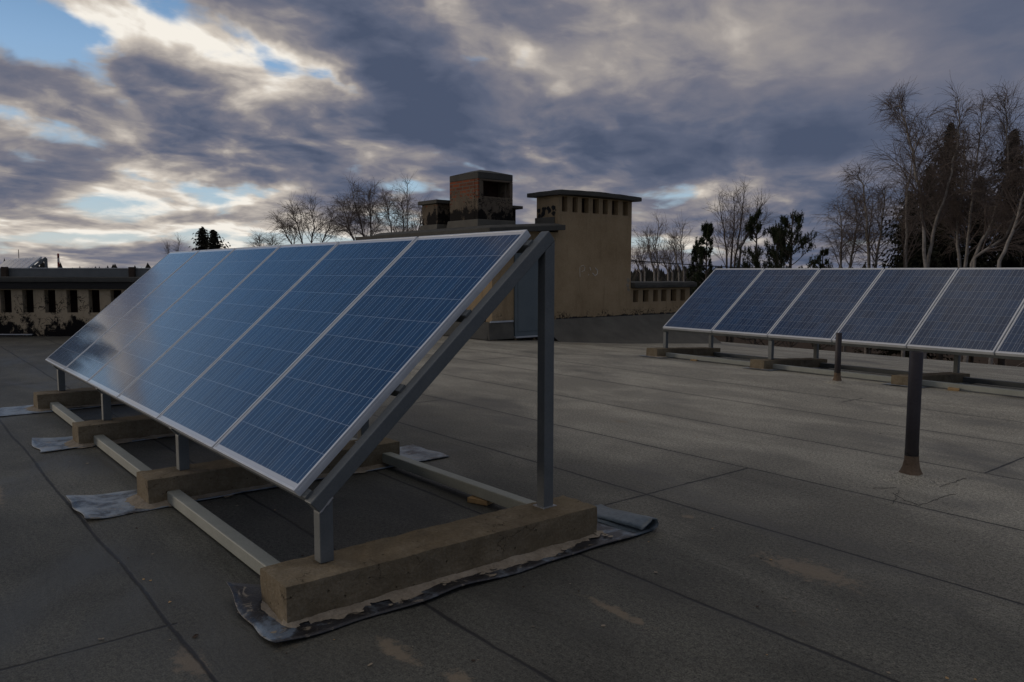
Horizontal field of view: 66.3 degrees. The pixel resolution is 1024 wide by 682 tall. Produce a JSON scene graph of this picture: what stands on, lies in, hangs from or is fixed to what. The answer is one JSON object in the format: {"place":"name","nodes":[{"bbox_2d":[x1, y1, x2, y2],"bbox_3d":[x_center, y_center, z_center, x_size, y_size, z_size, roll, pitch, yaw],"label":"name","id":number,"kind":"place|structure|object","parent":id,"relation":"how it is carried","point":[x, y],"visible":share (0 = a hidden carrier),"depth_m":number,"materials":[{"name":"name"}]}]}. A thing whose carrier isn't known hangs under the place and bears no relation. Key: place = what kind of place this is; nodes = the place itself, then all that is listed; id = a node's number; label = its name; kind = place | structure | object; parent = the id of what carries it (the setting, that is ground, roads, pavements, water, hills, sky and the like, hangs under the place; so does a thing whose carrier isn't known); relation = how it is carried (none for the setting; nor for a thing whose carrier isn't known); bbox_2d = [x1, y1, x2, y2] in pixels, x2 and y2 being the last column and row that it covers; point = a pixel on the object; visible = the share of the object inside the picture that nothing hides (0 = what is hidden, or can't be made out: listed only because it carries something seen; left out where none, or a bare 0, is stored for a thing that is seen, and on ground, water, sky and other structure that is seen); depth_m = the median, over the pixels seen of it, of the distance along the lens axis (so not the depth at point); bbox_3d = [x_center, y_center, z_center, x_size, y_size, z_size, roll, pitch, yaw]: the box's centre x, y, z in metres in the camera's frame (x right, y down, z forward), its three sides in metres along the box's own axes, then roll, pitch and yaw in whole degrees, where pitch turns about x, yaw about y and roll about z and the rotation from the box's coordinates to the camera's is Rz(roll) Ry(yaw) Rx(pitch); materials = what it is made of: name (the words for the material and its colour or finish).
{"place":"outdoors","nodes":[
{"label":"outdoors","id":0,"kind":"place"},
{"bbox_2d":[0,0,1023,273],"label":"sky","id":1,"kind":"structure","parent":0,"point":[128,128],"materials":[{"name":"grey"}]},
{"bbox_2d":[665,274,1023,366],"bbox_3d":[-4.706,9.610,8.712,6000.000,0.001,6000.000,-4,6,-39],"label":"ground","id":2,"kind":"structure","parent":0,"point":[983,360],"depth_m":105.43,"materials":[{"name":"grey concrete"}]},
{"bbox_2d":[57,253,59,267],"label":"smoke stack","id":3,"kind":"object","parent":2,"relation":"on","point":[58,261],"visible":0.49,"depth_m":894.62,"materials":[{"name":"grey metal"}]},
{"bbox_2d":[161,235,186,255],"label":"birch","id":4,"kind":"object","parent":2,"relation":"on","point":[167,248],"visible":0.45,"depth_m":69.51,"materials":[{"name":"brown plant"}]},
{"bbox_2d":[189,227,216,250],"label":"spruce","id":5,"kind":"object","parent":2,"relation":"on","point":[202,239],"visible":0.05,"depth_m":59.39,"materials":[{"name":"green plant"}]},
{"bbox_2d":[207,229,230,249],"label":"spruce","id":6,"kind":"object","parent":2,"relation":"on","point":[215,238],"visible":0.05,"depth_m":60.45,"materials":[{"name":"green plant"}]},
{"bbox_2d":[247,228,288,246],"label":"willow","id":7,"kind":"object","parent":2,"relation":"on","point":[265,239],"visible":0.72,"depth_m":61.42,"materials":[{"name":"brown plant"}]},
{"bbox_2d":[259,191,349,243],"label":"willow","id":8,"kind":"object","parent":2,"relation":"on","point":[288,227],"visible":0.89,"depth_m":47.56,"materials":[{"name":"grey plant"}]},
{"bbox_2d":[324,170,397,241],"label":"willow","id":9,"kind":"object","parent":2,"relation":"on","point":[355,215],"visible":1,"depth_m":45.52,"materials":[{"name":"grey plant"}]},
{"bbox_2d":[369,183,428,235],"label":"willow","id":10,"kind":"object","parent":2,"relation":"on","point":[403,215],"visible":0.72,"depth_m":47.54,"materials":[{"name":"brown plant"}]},
{"bbox_2d":[389,172,421,231],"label":"birch","id":11,"kind":"object","parent":2,"relation":"on","point":[405,200],"visible":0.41,"depth_m":55.29,"materials":[{"name":"brown plant"}]},
{"bbox_2d":[3,258,866,293],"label":"forest","id":12,"kind":"object","parent":2,"relation":"on","point":[649,275],"visible":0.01,"depth_m":325.94,"materials":[{"name":"plant"}]},
{"bbox_2d":[0,335,1023,681],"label":"roof","id":13,"kind":"structure","parent":2,"relation":"on","point":[82,601],"depth_m":3.98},
{"bbox_2d":[0,404,119,415],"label":"felt sheet","id":14,"kind":"object","parent":13,"relation":"on","point":[11,411],"visible":0.27,"depth_m":7.56,"materials":[{"name":"grey fabric"}]},
{"bbox_2d":[23,387,122,411],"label":"concrete block","id":15,"kind":"structure","parent":14,"relation":"on","point":[76,397],"depth_m":7.72,"materials":[{"name":"brown concrete"}]},
{"bbox_2d":[51,231,556,563],"bbox_3d":[-2.220,-0.029,5.901,1.328,1.387,6.157,-4,6,-39],"label":"mounting rack","id":16,"kind":"object","parent":15,"relation":"on","point":[319,498],"visible":0.41,"depth_m":3.71,"materials":[{"name":"metal"}]},
{"bbox_2d":[45,250,198,371],"bbox_3d":[-3.887,-0.343,7.841,0.995,0.040,1.650,6,50,51],"label":"solar panel","id":17,"kind":"object","parent":16,"relation":"on","point":[101,323],"visible":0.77,"depth_m":7.80,"materials":[{"name":"blue glass"}]},
{"bbox_2d":[64,248,234,383],"bbox_3d":[-3.251,-0.273,7.057,0.995,0.040,1.650,6,50,51],"label":"solar panel","id":18,"kind":"object","parent":16,"relation":"on","point":[100,353],"visible":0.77,"depth_m":7.01,"materials":[{"name":"blue glass"}]},
{"bbox_2d":[87,245,280,399],"bbox_3d":[-2.615,-0.202,6.273,0.995,0.040,1.650,6,50,51],"label":"solar panel","id":19,"kind":"object","parent":16,"relation":"on","point":[125,368],"visible":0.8,"depth_m":6.22,"materials":[{"name":"blue glass"}]},
{"bbox_2d":[117,241,338,421],"bbox_3d":[-1.980,-0.132,5.489,0.995,0.040,1.650,6,50,51],"label":"solar panel","id":20,"kind":"object","parent":16,"relation":"on","point":[173,374],"visible":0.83,"depth_m":5.42,"materials":[{"name":"blue glass"}]},
{"bbox_2d":[157,236,417,451],"bbox_3d":[-1.344,-0.061,4.705,0.995,0.040,1.650,6,50,51],"label":"solar panel","id":21,"kind":"object","parent":16,"relation":"on","point":[221,396],"visible":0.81,"depth_m":4.63,"materials":[{"name":"blue glass"}]},
{"bbox_2d":[213,230,530,495],"bbox_3d":[-0.708,0.009,3.921,0.995,0.040,1.650,6,50,51],"label":"solar panel","id":22,"kind":"object","parent":16,"relation":"on","point":[302,421],"visible":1,"depth_m":3.81,"materials":[{"name":"blue glass"}]},
{"bbox_2d":[50,402,83,425],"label":"steel beam","id":23,"kind":"structure","parent":13,"relation":"on","point":[64,413],"depth_m":7.11,"materials":[{"name":"grey metal"}]},
{"bbox_2d":[0,267,150,335],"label":"vent annex","id":24,"kind":"object","parent":13,"relation":"on","point":[55,302],"visible":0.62,"depth_m":16.17,"materials":[{"name":"concrete"}]},
{"bbox_2d":[32,435,174,452],"bbox_3d":[-2.726,0.733,6.726,2.378,0.039,0.488,-4,6,-39],"label":"felt sheet","id":25,"kind":"object","parent":13,"relation":"on","point":[48,444],"visible":0.24,"depth_m":6.09,"materials":[{"name":"grey fabric"}]},
{"bbox_2d":[63,414,174,447],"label":"concrete block","id":26,"kind":"structure","parent":25,"relation":"on","point":[119,430],"depth_m":6.20,"materials":[{"name":"beige concrete"}]},
{"bbox_2d":[94,435,151,476],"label":"steel beam","id":27,"kind":"structure","parent":13,"relation":"on","point":[129,462],"depth_m":5.48,"materials":[{"name":"grey metal"}]},
{"bbox_2d":[167,490,279,574],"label":"steel beam","id":28,"kind":"structure","parent":13,"relation":"on","point":[249,553],"depth_m":3.87,"materials":[{"name":"grey metal"}]},
{"bbox_2d":[66,445,448,518],"bbox_3d":[-1.530,0.874,5.152,2.391,0.038,0.512,-4,6,-39],"label":"felt sheet","id":29,"kind":"object","parent":13,"relation":"on","point":[107,505],"visible":0.32,"depth_m":4.59,"materials":[{"name":"grey fabric"}]},
{"bbox_2d":[125,437,399,508],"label":"concrete block","id":30,"kind":"structure","parent":29,"relation":"on","point":[197,481],"depth_m":4.71,"materials":[{"name":"beige concrete"}]},
{"bbox_2d":[226,504,658,642],"bbox_3d":[-0.186,0.987,3.673,2.146,0.079,0.548,-4,6,-39],"label":"felt sheet","id":31,"kind":"object","parent":13,"relation":"on","point":[613,525],"visible":0.4,"depth_m":3.24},
{"bbox_2d":[237,495,603,627],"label":"concrete block","id":32,"kind":"structure","parent":31,"relation":"on","point":[295,593],"depth_m":3.38,"materials":[{"name":"beige concrete"}]},
{"bbox_2d":[382,452,535,507],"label":"steel beam","id":33,"kind":"structure","parent":13,"relation":"on","point":[503,498],"depth_m":4.76,"materials":[{"name":"grey metal"}]},
{"bbox_2d":[355,223,565,340],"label":"stair house","id":34,"kind":"structure","parent":13,"relation":"on","point":[513,315],"depth_m":16.14,"materials":[{"name":"paint"}]},
{"bbox_2d":[418,199,449,229],"bbox_3d":[-1.594,-2.850,17.988,0.840,0.720,0.780,-4,6,-39],"label":"chimney","id":35,"kind":"object","parent":34,"relation":"on","point":[435,213],"visible":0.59,"depth_m":17.65,"materials":[{"name":"beige concrete"}]},
{"bbox_2d":[447,170,514,227],"bbox_3d":[-0.672,-3.038,17.009,1.047,1.270,1.167,-4,6,-39],"label":"chimney","id":36,"kind":"object","parent":34,"relation":"on","point":[481,197],"visible":0.78,"depth_m":16.69,"materials":[{"name":"brick"}]},
{"bbox_2d":[513,205,522,223],"bbox_3d":[-0.214,-2.836,18.366,0.660,0.630,0.690,-4,6,-39],"label":"chimney","id":37,"kind":"object","parent":34,"relation":"on","point":[515,208],"visible":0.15,"depth_m":18.27,"materials":[{"name":"grey metal"}]},
{"bbox_2d":[514,253,537,335],"bbox_3d":[0.365,-1.099,16.278,0.800,1.980,0.055,-4,6,-39],"label":"door","id":38,"kind":"structure","parent":34,"relation":"in","point":[526,290],"depth_m":16.23,"materials":[{"name":"paint"}]},
{"bbox_2d":[467,495,491,505],"bbox_3d":[-0.173,0.930,4.613,0.140,0.030,0.120,3,6,31],"label":"wood shim","id":39,"kind":"object","parent":13,"relation":"on","point":[475,500],"visible":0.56,"depth_m":4.56,"materials":[{"name":"brown wood"}]},
{"bbox_2d":[45,379,1023,679],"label":"roof debris","id":40,"kind":"object","parent":13,"relation":"on","point":[569,583],"visible":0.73,"depth_m":3.20,"materials":[{"name":"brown wood"}]},
{"bbox_2d":[527,189,720,343],"bbox_3d":[2.653,-1.590,18.017,4.890,3.500,2.042,-4,6,-39],"label":"ventilation shaft","id":41,"kind":"object","parent":13,"relation":"on","point":[594,267],"visible":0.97,"depth_m":17.41,"materials":[{"name":"concrete"}]},
{"bbox_2d":[631,260,742,267],"bbox_3d":[17.886,-2.209,26.220,34.435,0.750,0.026,-2,6,-26],"label":"overhead cable","id":42,"kind":"object","parent":41,"relation":"attached to","point":[686,264],"visible":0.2,"depth_m":19.44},
{"bbox_2d":[630,281,696,314],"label":"parapet wall","id":43,"kind":"structure","parent":13,"relation":"on","point":[654,297],"depth_m":18.92,"materials":[{"name":"concrete"}]},
{"bbox_2d":[639,355,719,357],"bbox_3d":[2.969,0.254,13.418,1.861,0.106,0.485,-4,6,-39],"label":"felt sheet","id":44,"kind":"object","parent":13,"relation":"on","point":[673,357],"visible":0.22,"depth_m":12.88,"materials":[{"name":"grey fabric"}]},
{"bbox_2d":[645,347,720,356],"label":"concrete block","id":45,"kind":"structure","parent":44,"relation":"on","point":[662,351],"depth_m":13.24,"materials":[{"name":"brown concrete"}]},
{"bbox_2d":[666,352,749,365],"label":"steel beam","id":46,"kind":"structure","parent":13,"relation":"on","point":[714,359],"depth_m":12.24,"materials":[{"name":"grey metal"}]},
{"bbox_2d":[713,352,776,359],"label":"steel beam","id":47,"kind":"structure","parent":13,"relation":"on","point":[731,355],"depth_m":13.29,"materials":[{"name":"grey metal"}]},
{"bbox_2d":[744,367,824,370],"bbox_3d":[4.194,0.395,11.796,1.870,0.101,0.473,-4,6,-39],"label":"felt sheet","id":48,"kind":"object","parent":13,"relation":"on","point":[774,369],"visible":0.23,"depth_m":11.27,"materials":[{"name":"grey fabric"}]},
{"bbox_2d":[748,358,826,369],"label":"concrete block","id":49,"kind":"structure","parent":48,"relation":"on","point":[758,364],"depth_m":11.61,"materials":[{"name":"brown concrete"}]},
{"bbox_2d":[773,364,890,381],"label":"steel beam","id":50,"kind":"structure","parent":13,"relation":"on","point":[831,372],"depth_m":10.62,"materials":[{"name":"grey metal"}]},
{"bbox_2d":[824,333,853,384],"bbox_3d":[4.042,0.217,9.727,0.546,0.637,0.546,-4,6,-39],"label":"vent pipe","id":51,"kind":"object","parent":13,"relation":"on","point":[837,379],"visible":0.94,"depth_m":9.70,"materials":[{"name":"grey metal"}]},
{"bbox_2d":[662,328,1023,372],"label":"mounting rack","id":52,"kind":"object","parent":13,"relation":"on","point":[956,367],"visible":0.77,"depth_m":10.91,"materials":[{"name":"metal"}]},
{"bbox_2d":[663,268,763,332],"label":"solar panel","id":53,"kind":"object","parent":52,"relation":"on","point":[712,300],"visible":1,"depth_m":12.96,"materials":[{"name":"blue glass"}]},
{"bbox_2d":[712,268,819,336],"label":"solar panel","id":54,"kind":"object","parent":52,"relation":"on","point":[764,302],"visible":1,"depth_m":12.15,"materials":[{"name":"blue glass"}]},
{"bbox_2d":[768,268,883,341],"bbox_3d":[4.562,-0.555,11.394,1.650,0.040,0.995,-44,28,-26],"label":"solar panel","id":55,"kind":"object","parent":52,"relation":"on","point":[824,305],"visible":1,"depth_m":11.35,"materials":[{"name":"blue glass"}]},
{"bbox_2d":[832,268,957,347],"bbox_3d":[5.171,-0.483,10.589,1.650,0.040,0.995,-44,28,-26],"label":"solar panel","id":56,"kind":"object","parent":52,"relation":"on","point":[894,307],"visible":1,"depth_m":10.53,"materials":[{"name":"blue glass"}]},
{"bbox_2d":[907,268,1023,354],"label":"solar panel","id":57,"kind":"object","parent":52,"relation":"on","point":[975,310],"visible":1,"depth_m":9.74,"materials":[{"name":"blue glass"}]},
{"bbox_2d":[995,305,1023,356],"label":"solar panel","id":58,"kind":"object","parent":52,"relation":"on","point":[1012,343],"visible":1,"depth_m":9.03,"materials":[{"name":"blue glass"}]},
{"bbox_2d":[820,363,907,374],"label":"steel beam","id":59,"kind":"structure","parent":13,"relation":"on","point":[867,369],"depth_m":11.49,"materials":[{"name":"grey metal"}]},
{"bbox_2d":[872,351,949,486],"bbox_3d":[2.630,0.491,5.140,0.714,0.847,0.714,-4,6,-39],"label":"vent pipe","id":60,"kind":"object","parent":13,"relation":"on","point":[909,473],"visible":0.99,"depth_m":5.11,"materials":[{"name":"black metal"}]},
{"bbox_2d":[883,382,967,387],"bbox_3d":[5.444,0.542,10.141,1.871,0.099,0.469,-4,6,-39],"label":"felt sheet","id":61,"kind":"object","parent":13,"relation":"on","point":[922,386],"visible":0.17,"depth_m":9.67,"materials":[{"name":"grey fabric"}]},
{"bbox_2d":[891,372,969,386],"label":"concrete block","id":62,"kind":"structure","parent":61,"relation":"on","point":[902,379],"depth_m":10.04,"materials":[{"name":"brown concrete"}]},
{"bbox_2d":[892,478,964,504],"bbox_3d":[2.616,0.928,4.838,0.916,0.008,0.380,-2,5,-19],"label":"felt crack","id":63,"kind":"object","parent":13,"relation":"on","point":[928,502],"visible":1,"depth_m":4.71,"materials":[{"name":"black"}]},
{"bbox_2d":[948,387,959,390],"bbox_3d":[5.251,0.572,9.327,0.120,0.030,0.120,3,6,31],"label":"wood shim","id":64,"kind":"object","parent":13,"relation":"on","point":[952,389],"visible":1,"depth_m":9.28,"materials":[{"name":"brown wood"}]},
{"bbox_2d":[922,380,1023,396],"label":"steel beam","id":65,"kind":"structure","parent":13,"relation":"on","point":[995,390],"depth_m":9.16,"materials":[{"name":"grey metal"}]},
{"bbox_2d":[963,377,1023,387],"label":"steel beam","id":66,"kind":"structure","parent":13,"relation":"on","point":[994,382],"depth_m":10.12,"materials":[{"name":"grey metal"}]},
{"bbox_2d":[631,239,657,280],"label":"birch","id":67,"kind":"object","parent":2,"relation":"on","point":[638,256],"visible":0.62,"depth_m":61.81,"materials":[{"name":"brown plant"}]},
{"bbox_2d":[632,209,670,280],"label":"birch","id":68,"kind":"object","parent":2,"relation":"on","point":[649,245],"visible":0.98,"depth_m":57.74,"materials":[{"name":"brown plant"}]},
{"bbox_2d":[654,237,691,280],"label":"birch","id":69,"kind":"object","parent":2,"relation":"on","point":[669,261],"visible":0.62,"depth_m":63.73,"materials":[{"name":"brown plant"}]},
{"bbox_2d":[657,210,698,280],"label":"birch","id":70,"kind":"object","parent":2,"relation":"on","point":[681,252],"visible":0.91,"depth_m":59.66,"materials":[{"name":"brown plant"}]},
{"bbox_2d":[687,237,704,295],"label":"pine","id":71,"kind":"object","parent":2,"relation":"on","point":[691,268],"visible":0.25,"depth_m":48.43,"materials":[{"name":"green plant"}]},
{"bbox_2d":[692,220,714,289],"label":"pine","id":72,"kind":"object","parent":2,"relation":"on","point":[704,252],"visible":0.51,"depth_m":47.10,"materials":[{"name":"green plant"}]},
{"bbox_2d":[700,176,780,342],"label":"aspen","id":73,"kind":"object","parent":2,"relation":"on","point":[734,227],"visible":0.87,"depth_m":54.38,"materials":[{"name":"grey plant"}]},
{"bbox_2d":[730,207,774,344],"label":"pine","id":74,"kind":"object","parent":2,"relation":"on","point":[755,254],"visible":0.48,"depth_m":44.98,"materials":[{"name":"green plant"}]},
{"bbox_2d":[756,225,794,345],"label":"pine","id":75,"kind":"object","parent":2,"relation":"on","point":[772,235],"visible":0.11,"depth_m":45.89,"materials":[{"name":"green plant"}]},
{"bbox_2d":[759,209,828,347],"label":"pine","id":76,"kind":"object","parent":2,"relation":"on","point":[779,238],"visible":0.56,"depth_m":43.76,"materials":[{"name":"green plant"}]},
{"bbox_2d":[810,247,832,349],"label":"pine","id":77,"kind":"object","parent":2,"relation":"on","point":[825,252],"visible":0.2,"depth_m":49.86,"materials":[{"name":"green plant"}]},
{"bbox_2d":[809,187,891,351],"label":"weeping birch","id":78,"kind":"object","parent":2,"relation":"on","point":[849,244],"visible":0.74,"depth_m":51.52,"materials":[{"name":"brown plant"}]},
{"bbox_2d":[815,156,926,353],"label":"weeping birch","id":79,"kind":"object","parent":2,"relation":"on","point":[876,232],"visible":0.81,"depth_m":49.54,"materials":[{"name":"brown plant"}]},
{"bbox_2d":[867,128,932,356],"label":"birch","id":80,"kind":"object","parent":2,"relation":"on","point":[906,227],"visible":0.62,"depth_m":41.72,"materials":[{"name":"brown plant"}]},
{"bbox_2d":[853,192,979,362],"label":"spruce","id":81,"kind":"object","parent":2,"relation":"on","point":[897,264],"visible":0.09,"depth_m":47.48,"materials":[{"name":"green plant"}]},
{"bbox_2d":[879,167,972,267],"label":"spruce","id":82,"kind":"object","parent":2,"relation":"on","point":[919,221],"visible":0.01,"depth_m":50.22,"materials":[{"name":"plant"}]},
{"bbox_2d":[856,76,1001,358],"bbox_3d":[19.689,-2.887,38.002,4.457,19.825,7.339,-4,6,-39],"label":"birch","id":83,"kind":"object","parent":2,"relation":"on","point":[921,198],"visible":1,"depth_m":37.34,"materials":[{"name":"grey plant"}]},
{"bbox_2d":[878,122,1007,359],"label":"spruce","id":84,"kind":"object","parent":2,"relation":"on","point":[936,258],"visible":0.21,"depth_m":45.18,"materials":[{"name":"green plant"}]},
{"bbox_2d":[911,79,1022,361],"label":"birch","id":85,"kind":"object","parent":2,"relation":"on","point":[957,228],"visible":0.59,"depth_m":38.90,"materials":[{"name":"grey plant"}]},
{"bbox_2d":[957,176,996,362],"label":"spruce","id":86,"kind":"object","parent":2,"relation":"on","point":[970,360],"visible":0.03,"depth_m":48.37,"materials":[{"name":"plant"}]},
{"bbox_2d":[933,129,1023,365],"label":"spruce","id":87,"kind":"object","parent":2,"relation":"on","point":[1010,262],"visible":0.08,"depth_m":44.19,"materials":[{"name":"green plant"}]},
{"bbox_2d":[956,76,1023,361],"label":"birch","id":88,"kind":"object","parent":2,"relation":"on","point":[1009,222],"visible":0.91,"depth_m":35.61,"materials":[{"name":"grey plant"}]},
{"bbox_2d":[965,121,1023,364],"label":"birch","id":89,"kind":"object","parent":2,"relation":"on","point":[1003,253],"visible":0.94,"depth_m":34.74,"materials":[{"name":"brown plant"}]},
{"bbox_3d":[-13.463,-0.675,20.461,1.843,0.169,0.437,-4,6,-39],"label":"concrete block","id":90,"kind":"object","parent":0,"visible":0},
{"bbox_2d":[30,257,47,268],"bbox_3d":[-12.922,-1.387,19.739,1.328,1.387,6.157,-4,6,-39],"label":"mounting rack","id":91,"kind":"object","parent":90,"relation":"on","point":[44,260],"visible":0.1,"depth_m":17.67,"materials":[{"name":"metal"}]},
{"bbox_2d":[0,259,10,266],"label":"solar panel","id":92,"kind":"object","parent":91,"relation":"on","point":[4,262],"visible":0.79,"depth_m":21.93,"materials":[{"name":"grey glass"}]},
{"bbox_2d":[0,259,14,267],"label":"solar panel","id":93,"kind":"object","parent":91,"relation":"on","point":[8,262],"visible":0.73,"depth_m":21.18,"materials":[{"name":"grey glass"}]},
{"bbox_2d":[6,258,20,267],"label":"solar panel","id":94,"kind":"object","parent":91,"relation":"on","point":[13,262],"visible":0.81,"depth_m":20.36,"materials":[{"name":"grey glass"}]},
{"bbox_2d":[10,258,26,267],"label":"solar panel","id":95,"kind":"object","parent":91,"relation":"on","point":[21,260],"visible":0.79,"depth_m":19.58,"materials":[{"name":"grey glass"}]},
{"bbox_2d":[15,257,33,267],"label":"solar panel","id":96,"kind":"object","parent":91,"relation":"on","point":[23,263],"visible":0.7,"depth_m":18.79,"materials":[{"name":"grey glass"}]},
{"bbox_2d":[21,257,41,268],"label":"solar panel","id":97,"kind":"object","parent":91,"relation":"on","point":[31,263],"visible":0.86,"depth_m":17.82,"materials":[{"name":"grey glass"}]}
]}

